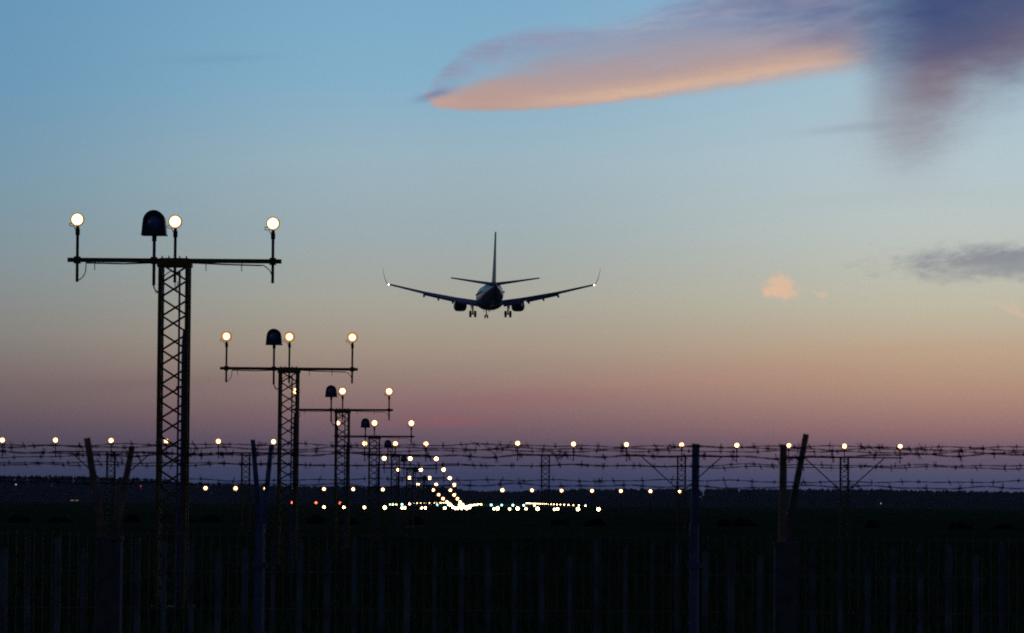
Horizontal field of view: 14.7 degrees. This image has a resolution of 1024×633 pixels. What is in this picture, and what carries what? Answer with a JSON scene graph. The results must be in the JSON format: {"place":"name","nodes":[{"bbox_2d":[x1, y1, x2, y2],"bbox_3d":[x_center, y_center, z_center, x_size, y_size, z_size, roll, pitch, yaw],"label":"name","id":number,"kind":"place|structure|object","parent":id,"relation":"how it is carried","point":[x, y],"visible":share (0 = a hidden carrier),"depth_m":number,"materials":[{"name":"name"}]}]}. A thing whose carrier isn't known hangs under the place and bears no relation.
{"place":"outdoors","nodes":[
{"label":"outdoors","id":0,"kind":"place"},
{"bbox_2d":[383,232,600,318],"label":"airliner","id":1,"kind":"object","parent":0,"point":[489,295],"visible":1,"depth_m":654.33,"materials":[{"name":"blue paint"}]},
{"bbox_2d":[0,500,1023,632],"bbox_3d":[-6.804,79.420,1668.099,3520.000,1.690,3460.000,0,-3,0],"label":"ground","id":2,"kind":"structure","parent":0,"point":[634,521],"depth_m":113.78,"materials":[{"name":"black plant"}]},
{"bbox_2d":[0,437,4,456],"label":"crossbar light mast","id":3,"kind":"object","parent":2,"relation":"on","point":[2,440],"visible":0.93,"depth_m":174.19,"materials":[{"name":"green paint"}]},
{"bbox_2d":[6,514,30,522],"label":"shrub","id":4,"kind":"object","parent":2,"relation":"on","point":[18,519],"visible":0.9,"depth_m":226.50,"materials":[{"name":"black plant"}]},
{"bbox_2d":[48,516,72,522],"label":"shrub","id":5,"kind":"object","parent":2,"relation":"on","point":[62,519],"visible":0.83,"depth_m":226.66,"materials":[{"name":"black plant"}]},
{"bbox_2d":[52,437,168,531],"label":"crossbar light mast","id":6,"kind":"object","parent":2,"relation":"on","point":[55,440],"visible":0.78,"depth_m":174.20,"materials":[{"name":"black metal"}]},
{"bbox_2d":[124,515,141,522],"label":"shrub","id":7,"kind":"object","parent":2,"relation":"on","point":[131,519],"visible":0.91,"depth_m":228.48,"materials":[{"name":"black plant"}]},
{"bbox_2d":[67,210,281,606],"bbox_3d":[-4.659,1.563,54.367,2.940,6.048,0.620,0,-3,0],"label":"approach light mast","id":8,"kind":"object","parent":2,"relation":"on","point":[154,224],"visible":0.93,"depth_m":54.31,"materials":[{"name":"black metal"}]},
{"bbox_2d":[203,486,207,515],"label":"approach light","id":9,"kind":"object","parent":2,"relation":"on","point":[205,488],"visible":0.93,"depth_m":323.94,"materials":[{"name":"black metal"}]},
{"bbox_2d":[198,515,221,521],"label":"shrub","id":10,"kind":"object","parent":2,"relation":"on","point":[211,518],"visible":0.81,"depth_m":236.79,"materials":[{"name":"black plant"}]},
{"bbox_2d":[233,486,237,515],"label":"approach light","id":11,"kind":"object","parent":2,"relation":"on","point":[235,488],"visible":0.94,"depth_m":323.95,"materials":[{"name":"black metal"}]},
{"bbox_2d":[214,438,276,531],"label":"crossbar light mast","id":12,"kind":"object","parent":2,"relation":"on","point":[272,441],"visible":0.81,"depth_m":174.08,"materials":[{"name":"black metal"}]},
{"bbox_2d":[220,329,357,568],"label":"approach light mast","id":13,"kind":"object","parent":2,"relation":"on","point":[274,337],"visible":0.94,"depth_m":84.31,"materials":[{"name":"black metal"}]},
{"bbox_2d":[306,515,326,523],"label":"shrub","id":14,"kind":"object","parent":2,"relation":"on","point":[315,519],"visible":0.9,"depth_m":234.09,"materials":[{"name":"black plant"}]},
{"bbox_2d":[292,385,392,548],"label":"approach light mast","id":15,"kind":"object","parent":2,"relation":"on","point":[331,391],"visible":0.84,"depth_m":114.22,"materials":[{"name":"black metal"}]},
{"bbox_2d":[340,517,359,524],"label":"shrub","id":16,"kind":"object","parent":2,"relation":"on","point":[353,521],"visible":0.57,"depth_m":228.02,"materials":[{"name":"black plant"}]},
{"bbox_2d":[334,418,414,539],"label":"approach light mast","id":17,"kind":"object","parent":2,"relation":"on","point":[365,423],"visible":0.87,"depth_m":144.16,"materials":[{"name":"black metal"}]},
{"bbox_2d":[381,488,384,516],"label":"approach light","id":18,"kind":"object","parent":2,"relation":"on","point":[382,489],"visible":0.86,"depth_m":324.00,"materials":[{"name":"black metal"}]},
{"bbox_2d":[362,440,428,531],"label":"approach light mast","id":19,"kind":"object","parent":2,"relation":"on","point":[397,496],"visible":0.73,"depth_m":174.07,"materials":[{"name":"black metal"}]},
{"bbox_2d":[381,456,438,527],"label":"approach light mast","id":20,"kind":"object","parent":2,"relation":"on","point":[403,458],"visible":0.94,"depth_m":204.18,"materials":[{"name":"black metal"}]},
{"bbox_2d":[397,467,445,521],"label":"approach light mast","id":21,"kind":"object","parent":2,"relation":"on","point":[423,478],"visible":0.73,"depth_m":234.14,"materials":[{"name":"black metal"}]},
{"bbox_2d":[407,475,451,521],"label":"approach light mast","id":22,"kind":"object","parent":2,"relation":"on","point":[449,477],"visible":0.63,"depth_m":264.06,"materials":[{"name":"black metal"}]},
{"bbox_2d":[416,482,455,519],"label":"approach light mast","id":23,"kind":"object","parent":2,"relation":"on","point":[435,483],"visible":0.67,"depth_m":293.98,"materials":[{"name":"black metal"}]},
{"bbox_2d":[448,488,452,517],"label":"approach light","id":24,"kind":"object","parent":2,"relation":"on","point":[450,498],"visible":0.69,"depth_m":324.02,"materials":[{"name":"black metal"}]},
{"bbox_2d":[376,503,589,507],"bbox_3d":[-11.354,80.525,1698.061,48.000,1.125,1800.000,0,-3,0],"label":"runway","id":25,"kind":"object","parent":2,"relation":"on","point":[493,505],"visible":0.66,"depth_m":1065.07,"materials":[{"name":"black asphalt"}]},
{"bbox_2d":[500,488,504,517],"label":"approach light","id":26,"kind":"object","parent":2,"relation":"on","point":[502,490],"visible":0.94,"depth_m":324.04,"materials":[{"name":"black metal"}]},
{"bbox_2d":[0,439,1023,632],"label":"wire fence","id":27,"kind":"object","parent":2,"relation":"on","point":[259,564],"visible":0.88,"depth_m":26.94,"materials":[{"name":"metal"}]},
{"bbox_2d":[0,475,1023,507],"bbox_3d":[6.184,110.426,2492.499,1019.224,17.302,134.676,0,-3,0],"label":"wood","id":28,"kind":"object","parent":2,"relation":"on","point":[871,497],"visible":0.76,"depth_m":2442.67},
{"bbox_2d":[0,434,1023,632],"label":"picket fence","id":29,"kind":"object","parent":2,"relation":"on","point":[109,590],"visible":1,"depth_m":17.46,"materials":[{"name":"metal"}]},
{"bbox_2d":[514,440,575,533],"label":"crossbar light mast","id":30,"kind":"object","parent":2,"relation":"on","point":[518,442],"visible":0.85,"depth_m":174.09,"materials":[{"name":"black metal"}]},
{"bbox_2d":[550,519,568,524],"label":"shrub","id":31,"kind":"object","parent":2,"relation":"on","point":[560,522],"visible":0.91,"depth_m":235.81,"materials":[{"name":"black plant"}]},
{"bbox_2d":[559,488,563,517],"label":"approach light","id":32,"kind":"object","parent":2,"relation":"on","point":[561,490],"visible":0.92,"depth_m":324.05,"materials":[{"name":"black metal"}]},
{"bbox_2d":[583,519,606,526],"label":"shrub","id":33,"kind":"object","parent":2,"relation":"on","point":[596,522],"visible":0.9,"depth_m":227.75,"materials":[{"name":"black plant"}]},
{"bbox_2d":[619,489,622,518],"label":"approach light","id":34,"kind":"object","parent":2,"relation":"on","point":[620,491],"visible":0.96,"depth_m":324.07,"materials":[{"name":"black metal"}]},
{"bbox_2d":[648,489,652,518],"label":"approach light","id":35,"kind":"object","parent":2,"relation":"on","point":[650,491],"visible":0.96,"depth_m":324.08,"materials":[{"name":"black metal"}]},
{"bbox_2d":[623,441,739,535],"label":"crossbar light mast","id":36,"kind":"object","parent":2,"relation":"on","point":[627,444],"visible":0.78,"depth_m":174.29,"materials":[{"name":"black metal"}]},
{"bbox_2d":[716,519,730,526],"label":"shrub","id":37,"kind":"object","parent":2,"relation":"on","point":[725,523],"visible":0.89,"depth_m":232.52,"materials":[{"name":"plant"}]},
{"bbox_2d":[731,517,756,526],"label":"shrub","id":38,"kind":"object","parent":2,"relation":"on","point":[743,522],"visible":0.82,"depth_m":233.33,"materials":[{"name":"black plant"}]},
{"bbox_2d":[787,443,902,536],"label":"crossbar light mast","id":39,"kind":"object","parent":2,"relation":"on","point":[847,493],"visible":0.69,"depth_m":174.32,"materials":[{"name":"black metal"}]},
{"bbox_2d":[948,520,971,529],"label":"shrub","id":40,"kind":"object","parent":2,"relation":"on","point":[959,525],"visible":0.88,"depth_m":225.31,"materials":[{"name":"plant"}]},
{"bbox_2d":[0,529,1023,632],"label":"grass","id":41,"kind":"structure","parent":0,"point":[365,601],"depth_m":60.49,"materials":[{"name":"plant"}]},
{"bbox_2d":[0,521,1023,527],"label":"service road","id":42,"kind":"structure","parent":0,"point":[543,524],"depth_m":239.45,"materials":[{"name":"grey asphalt"}]},
{"bbox_2d":[0,0,1023,500],"label":"sky","id":43,"kind":"structure","parent":0,"point":[797,218],"materials":[{"name":"blue"}]}
]}

